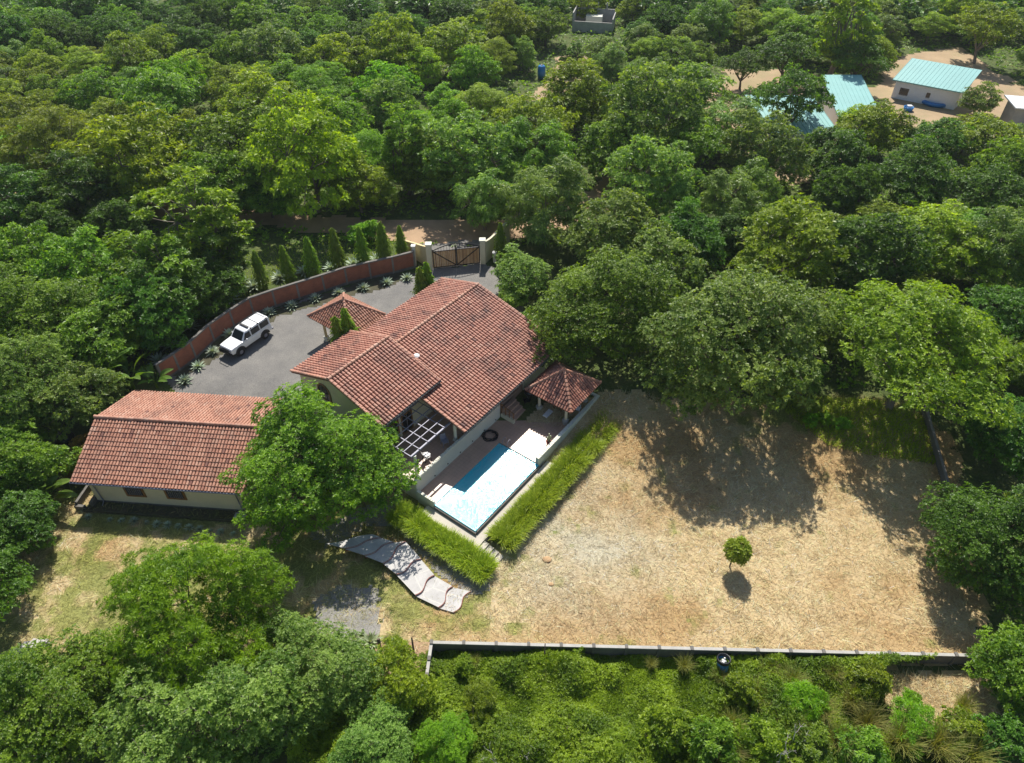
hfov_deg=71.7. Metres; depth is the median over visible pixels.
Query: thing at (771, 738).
shrub
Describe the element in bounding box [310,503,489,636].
gravel path
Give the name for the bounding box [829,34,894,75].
broadleaf tree
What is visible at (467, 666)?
shrub
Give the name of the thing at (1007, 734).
shrub
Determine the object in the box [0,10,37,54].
broadleaf tree
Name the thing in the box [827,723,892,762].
shrub
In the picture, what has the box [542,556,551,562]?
boulder
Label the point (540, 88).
dirt track
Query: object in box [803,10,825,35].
broadleaf tree
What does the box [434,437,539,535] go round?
swimming pool
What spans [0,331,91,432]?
broadleaf tree
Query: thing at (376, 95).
broadleaf tree
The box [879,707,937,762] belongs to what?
grass clump
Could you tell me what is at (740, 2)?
broadleaf tree
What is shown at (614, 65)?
broadleaf tree
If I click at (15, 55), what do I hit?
broadleaf tree
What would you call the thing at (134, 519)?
agave plant
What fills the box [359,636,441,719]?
broadleaf tree
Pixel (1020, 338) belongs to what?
broadleaf tree
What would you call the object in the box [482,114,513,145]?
broadleaf tree
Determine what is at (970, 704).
grass clump
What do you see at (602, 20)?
unfinished house
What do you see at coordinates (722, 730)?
shrub
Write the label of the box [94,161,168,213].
broadleaf tree
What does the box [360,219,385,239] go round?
shrub
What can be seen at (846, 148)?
broadleaf tree
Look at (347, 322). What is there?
columnar tree
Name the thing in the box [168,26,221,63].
broadleaf tree
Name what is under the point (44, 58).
broadleaf tree
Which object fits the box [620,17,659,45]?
broadleaf tree
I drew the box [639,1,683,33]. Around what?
broadleaf tree
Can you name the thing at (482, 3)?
broadleaf tree
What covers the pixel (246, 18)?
broadleaf tree
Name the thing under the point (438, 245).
apron
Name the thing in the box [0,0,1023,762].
ground
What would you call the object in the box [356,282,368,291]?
agave plant
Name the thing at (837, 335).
broadleaf tree
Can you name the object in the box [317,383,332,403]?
window
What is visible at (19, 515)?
broadleaf tree
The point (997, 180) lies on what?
broadleaf tree
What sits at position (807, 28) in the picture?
broadleaf tree
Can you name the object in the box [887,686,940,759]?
shrub
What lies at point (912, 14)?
broadleaf tree
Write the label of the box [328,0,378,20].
broadleaf tree
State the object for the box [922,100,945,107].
paddling pool
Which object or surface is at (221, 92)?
broadleaf tree
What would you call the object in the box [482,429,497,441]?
hose
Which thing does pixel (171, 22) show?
broadleaf tree
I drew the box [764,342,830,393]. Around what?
broadleaf tree
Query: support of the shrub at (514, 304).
on the ground at (610, 372)
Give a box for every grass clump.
[469,653,481,667]
[643,654,659,670]
[673,651,698,674]
[703,727,748,762]
[707,663,728,683]
[719,704,746,730]
[748,673,779,712]
[757,652,782,676]
[770,697,812,733]
[778,660,813,691]
[805,684,848,725]
[821,713,863,759]
[822,656,848,686]
[836,679,872,712]
[844,692,895,737]
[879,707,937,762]
[907,711,977,762]
[947,720,1008,762]
[951,687,984,715]
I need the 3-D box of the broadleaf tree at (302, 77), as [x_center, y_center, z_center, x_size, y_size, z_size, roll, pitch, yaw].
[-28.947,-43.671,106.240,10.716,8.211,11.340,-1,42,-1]
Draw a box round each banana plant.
[75,346,132,385]
[112,353,153,390]
[135,362,172,388]
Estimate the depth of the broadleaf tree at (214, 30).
126.89 m
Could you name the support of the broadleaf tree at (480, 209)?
on the ground at (610, 372)
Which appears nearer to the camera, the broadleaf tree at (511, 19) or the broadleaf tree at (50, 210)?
the broadleaf tree at (50, 210)
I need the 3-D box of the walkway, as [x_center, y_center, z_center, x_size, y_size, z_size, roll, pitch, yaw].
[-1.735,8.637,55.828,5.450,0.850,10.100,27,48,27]
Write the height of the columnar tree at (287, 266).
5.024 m
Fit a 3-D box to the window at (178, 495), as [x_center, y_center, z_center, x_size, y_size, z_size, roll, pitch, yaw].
[-25.499,8.506,53.620,1.560,1.240,0.120,3,42,4]
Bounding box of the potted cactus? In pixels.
[546,433,551,444]
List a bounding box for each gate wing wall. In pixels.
[400,240,426,264]
[485,221,509,262]
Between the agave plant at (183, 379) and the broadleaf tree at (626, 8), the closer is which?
the agave plant at (183, 379)
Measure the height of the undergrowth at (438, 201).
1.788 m
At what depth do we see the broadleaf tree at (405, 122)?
96.43 m
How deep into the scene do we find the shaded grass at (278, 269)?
78.71 m
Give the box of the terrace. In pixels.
[383,385,521,498]
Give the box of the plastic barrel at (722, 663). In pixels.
[716,653,730,672]
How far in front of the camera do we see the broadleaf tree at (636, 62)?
111.35 m
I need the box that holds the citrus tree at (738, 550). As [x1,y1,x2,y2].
[721,535,752,567]
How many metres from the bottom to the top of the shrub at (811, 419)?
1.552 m
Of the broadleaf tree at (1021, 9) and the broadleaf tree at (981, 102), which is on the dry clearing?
the broadleaf tree at (981, 102)
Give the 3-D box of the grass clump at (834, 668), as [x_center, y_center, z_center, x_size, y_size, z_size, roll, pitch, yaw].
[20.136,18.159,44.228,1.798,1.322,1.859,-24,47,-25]
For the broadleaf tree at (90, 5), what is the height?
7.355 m
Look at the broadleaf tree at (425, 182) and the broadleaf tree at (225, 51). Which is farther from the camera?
the broadleaf tree at (225, 51)
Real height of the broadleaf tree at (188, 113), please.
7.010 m
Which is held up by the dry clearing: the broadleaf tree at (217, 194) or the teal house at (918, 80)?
the teal house at (918, 80)
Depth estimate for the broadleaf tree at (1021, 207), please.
76.45 m
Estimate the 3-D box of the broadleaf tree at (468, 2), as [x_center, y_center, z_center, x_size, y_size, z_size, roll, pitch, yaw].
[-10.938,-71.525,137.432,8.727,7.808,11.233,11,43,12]
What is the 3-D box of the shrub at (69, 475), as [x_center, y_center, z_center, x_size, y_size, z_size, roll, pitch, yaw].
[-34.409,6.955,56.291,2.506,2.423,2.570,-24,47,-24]
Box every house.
[69,390,285,523]
[290,277,560,454]
[572,1,615,33]
[745,95,833,151]
[818,75,875,126]
[891,58,981,109]
[999,95,1023,127]
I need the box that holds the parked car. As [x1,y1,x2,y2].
[219,311,272,356]
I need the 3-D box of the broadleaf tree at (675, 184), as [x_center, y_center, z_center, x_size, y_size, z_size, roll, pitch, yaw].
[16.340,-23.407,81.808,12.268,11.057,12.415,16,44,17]
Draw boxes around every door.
[385,419,400,445]
[400,409,413,435]
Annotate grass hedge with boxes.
[383,496,500,586]
[482,406,628,553]
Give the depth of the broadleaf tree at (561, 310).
60.73 m
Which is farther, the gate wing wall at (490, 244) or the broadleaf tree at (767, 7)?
the broadleaf tree at (767, 7)
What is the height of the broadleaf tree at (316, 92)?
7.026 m
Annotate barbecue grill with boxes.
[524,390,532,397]
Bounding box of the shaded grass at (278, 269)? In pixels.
[135,234,395,370]
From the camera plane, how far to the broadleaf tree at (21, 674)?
39.02 m
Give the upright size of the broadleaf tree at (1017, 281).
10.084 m
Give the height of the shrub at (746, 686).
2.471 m
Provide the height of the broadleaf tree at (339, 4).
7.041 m
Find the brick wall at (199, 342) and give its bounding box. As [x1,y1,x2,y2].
[154,250,415,382]
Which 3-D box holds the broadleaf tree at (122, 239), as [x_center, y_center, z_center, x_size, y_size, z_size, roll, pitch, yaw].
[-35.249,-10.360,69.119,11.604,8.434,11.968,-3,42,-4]
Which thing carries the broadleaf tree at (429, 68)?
on the ground at (610, 372)
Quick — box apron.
[419,238,487,267]
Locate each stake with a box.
[377,638,382,651]
[411,637,414,652]
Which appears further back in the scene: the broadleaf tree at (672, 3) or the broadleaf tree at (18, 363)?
the broadleaf tree at (672, 3)
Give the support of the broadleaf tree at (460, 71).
on the ground at (610, 372)
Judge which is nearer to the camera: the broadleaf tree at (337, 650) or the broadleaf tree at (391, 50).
the broadleaf tree at (337, 650)
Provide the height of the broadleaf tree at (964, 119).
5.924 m
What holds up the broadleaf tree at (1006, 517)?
on the dry lawn at (660, 569)
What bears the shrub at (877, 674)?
on the ground at (610, 372)
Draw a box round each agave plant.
[84,513,91,519]
[129,516,138,525]
[148,351,167,365]
[153,520,161,527]
[162,520,171,529]
[176,373,192,386]
[182,320,201,332]
[184,523,192,530]
[190,360,204,371]
[194,525,203,533]
[205,345,219,357]
[216,527,225,535]
[222,328,233,337]
[227,291,241,304]
[246,277,260,290]
[262,306,275,317]
[272,269,284,283]
[285,300,297,310]
[296,265,306,276]
[309,293,321,302]
[323,261,332,271]
[332,287,344,296]
[344,629,363,644]
[345,257,360,264]
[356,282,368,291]
[359,629,381,649]
[369,252,378,259]
[380,276,394,285]
[401,273,414,281]
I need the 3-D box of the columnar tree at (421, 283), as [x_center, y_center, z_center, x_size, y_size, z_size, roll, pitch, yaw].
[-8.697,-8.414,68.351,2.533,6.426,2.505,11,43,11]
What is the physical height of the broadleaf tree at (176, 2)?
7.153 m
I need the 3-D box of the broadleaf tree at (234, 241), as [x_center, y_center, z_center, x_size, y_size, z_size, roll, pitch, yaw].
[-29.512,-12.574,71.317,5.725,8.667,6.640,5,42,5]
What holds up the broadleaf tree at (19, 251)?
on the ground at (610, 372)
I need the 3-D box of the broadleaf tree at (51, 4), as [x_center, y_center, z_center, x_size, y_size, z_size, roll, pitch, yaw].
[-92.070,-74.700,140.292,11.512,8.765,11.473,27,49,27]
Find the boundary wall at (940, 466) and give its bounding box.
[921,403,949,485]
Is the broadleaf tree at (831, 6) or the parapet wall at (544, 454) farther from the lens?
the broadleaf tree at (831, 6)
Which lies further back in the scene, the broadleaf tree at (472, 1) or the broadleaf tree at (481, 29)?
the broadleaf tree at (472, 1)
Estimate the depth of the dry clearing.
118.15 m
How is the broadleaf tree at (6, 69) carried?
on the ground at (610, 372)
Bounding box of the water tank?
[52,430,76,452]
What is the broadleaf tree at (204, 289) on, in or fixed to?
on the ground at (610, 372)
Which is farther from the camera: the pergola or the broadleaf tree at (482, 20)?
the broadleaf tree at (482, 20)
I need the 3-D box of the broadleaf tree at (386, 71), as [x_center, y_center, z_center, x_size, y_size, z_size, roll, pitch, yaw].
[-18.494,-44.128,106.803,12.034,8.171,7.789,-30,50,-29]
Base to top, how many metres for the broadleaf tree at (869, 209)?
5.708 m
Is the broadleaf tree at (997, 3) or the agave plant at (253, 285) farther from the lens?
the broadleaf tree at (997, 3)
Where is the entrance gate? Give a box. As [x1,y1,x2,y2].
[425,237,485,269]
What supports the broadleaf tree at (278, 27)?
on the ground at (610, 372)
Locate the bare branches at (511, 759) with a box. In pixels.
[481,744,529,762]
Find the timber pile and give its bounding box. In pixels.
[20,638,51,647]
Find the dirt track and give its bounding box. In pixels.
[530,55,587,100]
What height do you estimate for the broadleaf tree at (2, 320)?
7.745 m
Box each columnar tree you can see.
[250,250,269,291]
[278,245,297,283]
[301,236,321,277]
[326,228,346,269]
[329,316,345,343]
[340,307,360,333]
[353,226,371,262]
[373,221,393,258]
[394,225,410,253]
[410,266,428,294]
[422,261,435,285]
[494,222,507,260]
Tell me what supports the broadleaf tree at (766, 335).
on the ground at (610, 372)
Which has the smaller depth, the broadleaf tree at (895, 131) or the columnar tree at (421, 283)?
the columnar tree at (421, 283)
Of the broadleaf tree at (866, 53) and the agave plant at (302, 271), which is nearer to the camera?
the agave plant at (302, 271)
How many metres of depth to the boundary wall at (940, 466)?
58.07 m
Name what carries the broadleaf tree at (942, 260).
on the ground at (610, 372)
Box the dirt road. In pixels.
[0,175,620,243]
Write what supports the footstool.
on the pool deck
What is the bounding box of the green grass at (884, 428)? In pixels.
[774,393,935,463]
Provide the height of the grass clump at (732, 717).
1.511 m
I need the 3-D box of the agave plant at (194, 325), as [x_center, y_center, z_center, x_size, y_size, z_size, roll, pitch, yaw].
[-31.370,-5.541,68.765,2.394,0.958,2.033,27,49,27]
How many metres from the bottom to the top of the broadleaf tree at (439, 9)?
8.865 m
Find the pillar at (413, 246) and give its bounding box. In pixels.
[411,244,416,265]
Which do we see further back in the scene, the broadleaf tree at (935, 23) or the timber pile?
the broadleaf tree at (935, 23)
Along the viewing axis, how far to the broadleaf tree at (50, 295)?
60.81 m
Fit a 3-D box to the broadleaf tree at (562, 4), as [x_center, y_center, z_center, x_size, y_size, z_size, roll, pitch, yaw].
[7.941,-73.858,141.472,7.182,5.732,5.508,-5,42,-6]
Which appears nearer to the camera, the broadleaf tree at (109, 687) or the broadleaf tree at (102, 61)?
the broadleaf tree at (109, 687)
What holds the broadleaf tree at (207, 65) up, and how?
on the ground at (610, 372)
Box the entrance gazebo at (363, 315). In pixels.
[307,292,385,341]
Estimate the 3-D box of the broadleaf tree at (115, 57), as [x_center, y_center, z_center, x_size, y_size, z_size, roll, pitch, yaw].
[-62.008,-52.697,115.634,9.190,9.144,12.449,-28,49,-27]
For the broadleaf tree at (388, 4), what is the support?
on the ground at (610, 372)
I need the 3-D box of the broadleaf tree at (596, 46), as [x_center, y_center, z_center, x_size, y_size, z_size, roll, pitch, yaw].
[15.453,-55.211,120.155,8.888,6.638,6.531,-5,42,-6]
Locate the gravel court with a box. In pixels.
[167,264,522,441]
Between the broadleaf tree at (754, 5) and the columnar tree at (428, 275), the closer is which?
the columnar tree at (428, 275)
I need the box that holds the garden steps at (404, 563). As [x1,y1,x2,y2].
[326,534,470,612]
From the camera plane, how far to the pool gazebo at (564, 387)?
59.10 m
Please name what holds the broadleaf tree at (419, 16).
on the ground at (610, 372)
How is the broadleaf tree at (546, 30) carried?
on the ground at (610, 372)
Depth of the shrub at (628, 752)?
40.57 m
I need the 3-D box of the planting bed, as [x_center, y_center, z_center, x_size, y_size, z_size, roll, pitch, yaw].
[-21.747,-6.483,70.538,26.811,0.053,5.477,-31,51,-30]
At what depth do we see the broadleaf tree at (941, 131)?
90.12 m
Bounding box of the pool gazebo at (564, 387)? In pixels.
[524,360,601,424]
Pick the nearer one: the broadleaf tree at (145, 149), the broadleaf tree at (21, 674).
the broadleaf tree at (21, 674)
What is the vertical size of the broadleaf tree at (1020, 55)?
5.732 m
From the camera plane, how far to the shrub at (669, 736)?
40.64 m
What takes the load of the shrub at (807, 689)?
on the ground at (610, 372)
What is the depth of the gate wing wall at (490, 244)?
77.99 m
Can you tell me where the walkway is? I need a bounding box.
[422,460,551,545]
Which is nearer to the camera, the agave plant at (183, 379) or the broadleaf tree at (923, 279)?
the agave plant at (183, 379)
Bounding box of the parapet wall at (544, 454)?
[535,392,599,466]
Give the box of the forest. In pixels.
[0,0,1023,34]
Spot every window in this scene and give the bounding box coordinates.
[122,487,146,497]
[163,490,187,499]
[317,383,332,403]
[898,88,908,95]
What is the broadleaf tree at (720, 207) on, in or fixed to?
on the ground at (610, 372)
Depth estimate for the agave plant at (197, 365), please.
64.53 m
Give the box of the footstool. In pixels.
[542,409,552,417]
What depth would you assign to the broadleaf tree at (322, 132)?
78.14 m
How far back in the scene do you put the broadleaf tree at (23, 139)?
83.11 m
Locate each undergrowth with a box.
[0,7,1023,390]
[285,647,984,762]
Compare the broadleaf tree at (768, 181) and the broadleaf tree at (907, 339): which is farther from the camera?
the broadleaf tree at (768, 181)
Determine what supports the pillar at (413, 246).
on the ground at (610, 372)
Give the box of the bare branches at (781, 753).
[773,723,812,761]
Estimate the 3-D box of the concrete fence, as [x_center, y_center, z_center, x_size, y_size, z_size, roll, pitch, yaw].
[12.454,17.954,45.099,35.658,1.560,2.450,0,42,0]
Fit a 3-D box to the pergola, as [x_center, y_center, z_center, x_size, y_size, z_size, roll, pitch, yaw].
[-7.416,4.390,55.868,3.980,2.510,5.150,27,48,27]
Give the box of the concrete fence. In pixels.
[425,639,978,675]
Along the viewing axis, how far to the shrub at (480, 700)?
42.53 m
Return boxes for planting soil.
[351,635,429,676]
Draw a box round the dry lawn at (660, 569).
[0,389,1000,730]
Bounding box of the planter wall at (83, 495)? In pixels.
[74,485,97,510]
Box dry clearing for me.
[692,47,1023,185]
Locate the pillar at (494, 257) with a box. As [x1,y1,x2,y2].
[492,251,496,261]
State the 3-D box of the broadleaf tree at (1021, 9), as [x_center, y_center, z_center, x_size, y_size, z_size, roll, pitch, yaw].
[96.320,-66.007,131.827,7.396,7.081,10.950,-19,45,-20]
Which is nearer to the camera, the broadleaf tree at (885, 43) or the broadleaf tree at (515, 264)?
the broadleaf tree at (515, 264)
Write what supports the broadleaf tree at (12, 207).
on the ground at (610, 372)
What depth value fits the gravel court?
66.56 m
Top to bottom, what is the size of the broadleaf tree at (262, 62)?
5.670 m
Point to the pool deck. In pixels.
(532, 445)
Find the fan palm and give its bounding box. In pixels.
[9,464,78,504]
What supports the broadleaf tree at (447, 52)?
on the ground at (610, 372)
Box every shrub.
[64,454,79,478]
[68,431,89,454]
[343,222,371,243]
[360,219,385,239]
[383,635,408,650]
[454,651,475,678]
[462,674,498,723]
[499,287,528,307]
[520,307,539,320]
[570,646,590,663]
[594,722,638,762]
[636,703,696,760]
[681,715,742,762]
[724,670,762,719]
[732,714,795,762]
[770,678,832,724]
[784,719,838,762]
[802,412,818,428]
[817,409,836,424]
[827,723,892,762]
[832,416,854,429]
[840,657,892,706]
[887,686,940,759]
[902,687,922,701]
[933,702,988,759]
[971,711,1023,762]
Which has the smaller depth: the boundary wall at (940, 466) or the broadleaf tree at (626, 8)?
the boundary wall at (940, 466)
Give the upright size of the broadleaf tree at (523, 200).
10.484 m
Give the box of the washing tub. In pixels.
[904,105,913,111]
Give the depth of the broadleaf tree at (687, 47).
116.62 m
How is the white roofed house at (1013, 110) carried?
on the ground at (610, 372)
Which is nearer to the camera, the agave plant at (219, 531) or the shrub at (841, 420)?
the agave plant at (219, 531)
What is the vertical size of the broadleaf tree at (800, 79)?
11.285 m
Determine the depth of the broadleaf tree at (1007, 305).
63.44 m
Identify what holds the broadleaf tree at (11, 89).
on the ground at (610, 372)
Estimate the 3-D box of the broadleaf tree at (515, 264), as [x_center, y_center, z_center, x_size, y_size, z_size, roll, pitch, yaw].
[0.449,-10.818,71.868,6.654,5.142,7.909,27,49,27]
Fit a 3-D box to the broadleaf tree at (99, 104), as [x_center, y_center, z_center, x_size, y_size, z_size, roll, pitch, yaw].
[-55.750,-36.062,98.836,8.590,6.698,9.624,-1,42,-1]
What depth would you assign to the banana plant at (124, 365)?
61.91 m
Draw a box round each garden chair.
[420,451,431,462]
[439,432,449,447]
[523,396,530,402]
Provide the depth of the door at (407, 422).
57.34 m
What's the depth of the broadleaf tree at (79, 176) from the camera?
78.22 m
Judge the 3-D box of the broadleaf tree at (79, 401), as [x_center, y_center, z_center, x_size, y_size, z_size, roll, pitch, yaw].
[-36.238,1.396,58.492,7.000,6.022,8.559,25,48,25]
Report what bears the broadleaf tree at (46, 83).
on the ground at (610, 372)
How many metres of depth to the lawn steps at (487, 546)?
51.53 m
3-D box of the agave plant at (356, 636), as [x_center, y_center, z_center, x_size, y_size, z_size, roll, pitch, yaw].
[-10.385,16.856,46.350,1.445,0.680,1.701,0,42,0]
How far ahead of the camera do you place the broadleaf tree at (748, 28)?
129.84 m
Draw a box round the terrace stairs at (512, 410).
[501,398,524,423]
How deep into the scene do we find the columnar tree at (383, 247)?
75.09 m
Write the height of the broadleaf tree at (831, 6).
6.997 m
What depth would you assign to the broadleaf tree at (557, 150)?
86.02 m
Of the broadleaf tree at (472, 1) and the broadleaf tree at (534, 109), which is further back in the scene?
the broadleaf tree at (472, 1)
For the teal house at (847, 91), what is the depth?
106.63 m
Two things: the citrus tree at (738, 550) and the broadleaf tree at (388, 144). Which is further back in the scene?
the broadleaf tree at (388, 144)
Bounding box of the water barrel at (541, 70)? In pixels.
[538,64,544,78]
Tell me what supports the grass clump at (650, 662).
on the ground at (610, 372)
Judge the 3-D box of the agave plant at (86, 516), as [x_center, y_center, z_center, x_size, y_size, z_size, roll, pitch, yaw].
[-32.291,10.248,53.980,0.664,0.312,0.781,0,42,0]
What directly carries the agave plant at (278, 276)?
on the ground at (610, 372)
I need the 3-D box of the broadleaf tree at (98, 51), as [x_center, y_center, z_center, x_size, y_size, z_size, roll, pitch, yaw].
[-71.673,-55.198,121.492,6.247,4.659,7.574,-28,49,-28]
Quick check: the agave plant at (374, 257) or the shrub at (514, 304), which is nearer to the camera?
the shrub at (514, 304)
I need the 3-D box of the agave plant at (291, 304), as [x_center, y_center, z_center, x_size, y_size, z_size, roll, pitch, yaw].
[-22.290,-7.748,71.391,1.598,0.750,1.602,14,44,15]
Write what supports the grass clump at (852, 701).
on the creeper undergrowth at (563, 659)
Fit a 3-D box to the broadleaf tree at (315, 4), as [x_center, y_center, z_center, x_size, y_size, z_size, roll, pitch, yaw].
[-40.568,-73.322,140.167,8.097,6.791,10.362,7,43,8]
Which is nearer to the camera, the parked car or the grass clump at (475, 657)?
the grass clump at (475, 657)
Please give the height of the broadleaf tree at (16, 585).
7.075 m
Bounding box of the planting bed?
[173,273,413,385]
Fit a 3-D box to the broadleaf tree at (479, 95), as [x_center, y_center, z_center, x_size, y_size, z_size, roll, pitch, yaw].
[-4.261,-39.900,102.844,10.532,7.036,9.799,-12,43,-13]
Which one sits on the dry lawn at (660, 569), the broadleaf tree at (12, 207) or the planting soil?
the planting soil
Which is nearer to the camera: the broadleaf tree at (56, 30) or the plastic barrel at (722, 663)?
the plastic barrel at (722, 663)
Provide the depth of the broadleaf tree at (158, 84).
95.43 m
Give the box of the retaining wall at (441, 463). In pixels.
[414,404,499,499]
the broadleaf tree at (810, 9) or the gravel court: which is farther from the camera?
the broadleaf tree at (810, 9)
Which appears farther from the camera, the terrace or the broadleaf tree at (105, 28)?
the broadleaf tree at (105, 28)
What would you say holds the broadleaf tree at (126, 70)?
on the ground at (610, 372)
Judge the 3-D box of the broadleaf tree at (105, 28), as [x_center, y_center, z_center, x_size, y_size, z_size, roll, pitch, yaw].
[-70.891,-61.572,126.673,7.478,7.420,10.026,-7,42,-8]
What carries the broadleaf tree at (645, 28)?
on the ground at (610, 372)
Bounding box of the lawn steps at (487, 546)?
[478,541,503,561]
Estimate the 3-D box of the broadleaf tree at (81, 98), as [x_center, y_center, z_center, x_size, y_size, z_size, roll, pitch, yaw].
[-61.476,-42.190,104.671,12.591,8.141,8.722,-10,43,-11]
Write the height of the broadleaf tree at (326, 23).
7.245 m
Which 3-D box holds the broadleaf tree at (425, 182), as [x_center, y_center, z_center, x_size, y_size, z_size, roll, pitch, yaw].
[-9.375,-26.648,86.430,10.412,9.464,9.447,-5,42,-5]
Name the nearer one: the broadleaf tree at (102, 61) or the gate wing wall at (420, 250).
the gate wing wall at (420, 250)
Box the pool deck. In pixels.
[416,421,569,508]
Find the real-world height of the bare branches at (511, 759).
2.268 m
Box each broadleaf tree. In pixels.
[0,0,22,11]
[0,4,38,37]
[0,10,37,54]
[0,38,26,67]
[0,50,17,76]
[0,65,23,92]
[0,78,23,96]
[0,92,50,130]
[0,105,104,186]
[0,125,46,172]
[0,162,83,232]
[0,220,77,296]
[0,258,117,372]
[0,311,44,354]
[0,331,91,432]
[0,416,47,500]
[0,418,81,497]
[0,489,60,556]
[0,544,37,621]
[0,622,138,762]
[8,66,62,94]
[13,49,63,74]
[17,198,86,250]
[18,28,68,76]
[19,88,69,114]
[19,357,131,441]
[21,0,69,16]
[24,73,69,105]
[26,148,132,227]
[26,221,140,304]
[27,7,74,34]
[29,13,70,48]
[40,291,160,380]
[43,104,102,151]
[46,11,82,28]
[49,64,135,111]
[51,100,203,200]
[54,0,101,23]
[58,45,107,82]
[63,22,104,51]
[65,73,107,97]
[75,6,127,45]
[78,46,106,71]
[79,646,326,762]
[81,197,147,240]
[81,633,152,702]
[85,96,146,138]
[88,13,133,45]
[91,229,208,304]
[93,0,134,14]
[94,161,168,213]
[95,528,297,718]
[96,273,200,350]
[100,44,133,72]
[102,30,165,74]
[103,0,147,12]
[106,3,140,35]
[108,66,147,92]
[115,66,202,122]
[125,259,198,342]
[128,22,184,60]
[128,163,255,281]
[129,20,172,46]
[132,230,206,294]
[136,54,208,109]
[137,133,168,155]
[139,1,179,26]
[156,18,176,34]
[161,13,205,46]
[162,97,286,186]
[163,108,213,138]
[165,5,194,22]
[166,0,200,11]
[166,48,217,88]
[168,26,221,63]
[168,148,265,217]
[173,253,247,320]
[185,0,229,32]
[188,22,226,49]
[188,215,250,288]
[202,65,269,110]
[207,62,237,95]
[208,31,257,70]
[211,102,253,127]
[213,62,305,135]
[214,0,274,23]
[217,380,421,553]
[221,61,249,77]
[229,2,276,36]
[229,170,300,217]
[231,17,309,73]
[235,120,278,149]
[239,29,268,51]
[241,605,392,739]
[244,60,286,82]
[244,86,362,218]
[257,19,296,46]
[266,52,309,93]
[271,5,317,36]
[276,125,324,163]
[287,60,354,99]
[289,0,329,22]
[290,27,327,57]
[294,31,377,87]
[297,88,374,144]
[299,84,342,113]
[303,12,353,41]
[311,5,348,32]
[322,153,401,212]
[323,686,416,762]
[327,17,387,59]
[328,0,359,21]
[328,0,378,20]
[337,96,375,129]
[339,127,398,183]
[349,59,423,106]
[354,13,384,35]
[355,0,389,26]
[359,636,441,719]
[360,74,421,127]
[362,11,422,77]
[372,9,436,49]
[380,100,428,198]
[381,0,401,13]
[392,109,428,133]
[394,124,469,195]
[395,110,458,148]
[400,0,436,21]
[401,45,445,89]
[402,14,430,33]
[410,709,477,762]
[414,14,488,67]
[417,107,537,196]
[424,81,462,111]
[428,0,486,28]
[428,91,484,129]
[436,0,476,26]
[446,43,502,89]
[446,167,514,230]
[452,82,515,120]
[461,24,489,42]
[468,0,507,24]
[469,0,498,12]
[470,8,507,41]
[477,36,517,82]
[482,86,516,107]
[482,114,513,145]
[484,0,536,51]
[484,153,592,248]
[490,241,553,306]
[491,89,580,161]
[491,115,578,180]
[506,34,537,70]
[513,0,541,15]
[514,3,550,29]
[524,243,690,367]
[526,6,570,45]
[540,0,570,24]
[541,57,613,131]
[551,186,663,269]
[556,43,576,66]
[567,0,608,18]
[571,40,585,61]
[574,118,660,180]
[578,35,627,74]
[587,43,628,81]
[598,60,708,151]
[599,134,707,219]
[614,217,710,298]
[615,0,649,21]
[617,56,669,83]
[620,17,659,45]
[623,22,664,53]
[628,35,662,65]
[632,261,840,421]
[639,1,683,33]
[642,60,742,109]
[646,35,706,75]
[653,4,691,36]
[656,0,698,15]
[656,196,727,267]
[658,115,731,167]
[668,23,711,48]
[685,0,738,46]
[688,5,721,29]
[691,40,719,68]
[691,96,765,157]
[696,168,769,229]
[706,207,759,257]
[709,287,795,339]
[712,0,748,28]
[712,45,771,89]
[719,108,817,184]
[721,155,784,207]
[725,192,855,291]
[728,5,765,45]
[733,0,773,16]
[740,62,836,125]
[746,199,810,251]
[752,0,790,35]
[753,32,829,82]
[755,6,808,45]
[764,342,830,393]
[770,13,829,60]
[792,0,809,18]
[795,0,847,11]
[796,125,877,185]
[799,4,825,20]
[801,286,883,357]
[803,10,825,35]
[805,211,936,296]
[806,162,885,219]
[813,0,882,74]
[824,278,1023,429]
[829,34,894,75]
[833,97,919,160]
[835,101,881,137]
[836,5,884,38]
[836,198,911,233]
[848,34,901,72]
[866,13,908,44]
[869,0,903,32]
[872,134,956,212]
[873,0,905,13]
[878,198,1011,291]
[880,274,948,304]
[881,311,948,357]
[891,0,935,29]
[904,116,985,156]
[909,11,955,42]
[916,479,1023,620]
[927,0,992,33]
[929,206,1002,239]
[935,111,994,152]
[944,160,1023,216]
[944,327,1008,381]
[945,112,1023,162]
[946,205,1023,285]
[951,1,1023,63]
[953,10,995,45]
[957,80,1003,115]
[960,392,1023,481]
[961,135,1023,193]
[962,619,1023,722]
[964,283,1023,339]
[989,340,1023,389]
[990,123,1023,162]
[991,1,1019,25]
[994,202,1023,242]
[995,0,1023,13]
[1005,7,1023,46]
[1008,312,1023,340]
[1009,237,1023,288]
[1013,45,1023,65]
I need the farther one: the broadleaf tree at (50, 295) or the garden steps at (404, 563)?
the broadleaf tree at (50, 295)
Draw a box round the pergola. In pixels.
[381,401,457,475]
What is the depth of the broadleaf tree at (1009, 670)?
42.03 m
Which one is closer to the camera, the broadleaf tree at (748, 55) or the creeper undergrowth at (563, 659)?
the creeper undergrowth at (563, 659)
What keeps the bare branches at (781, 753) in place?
on the ground at (610, 372)
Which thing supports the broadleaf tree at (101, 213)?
on the ground at (610, 372)
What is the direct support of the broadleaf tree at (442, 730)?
on the ground at (610, 372)
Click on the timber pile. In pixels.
(26, 642)
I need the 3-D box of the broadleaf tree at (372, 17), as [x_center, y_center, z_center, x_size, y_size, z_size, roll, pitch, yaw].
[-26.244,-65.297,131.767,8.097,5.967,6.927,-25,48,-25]

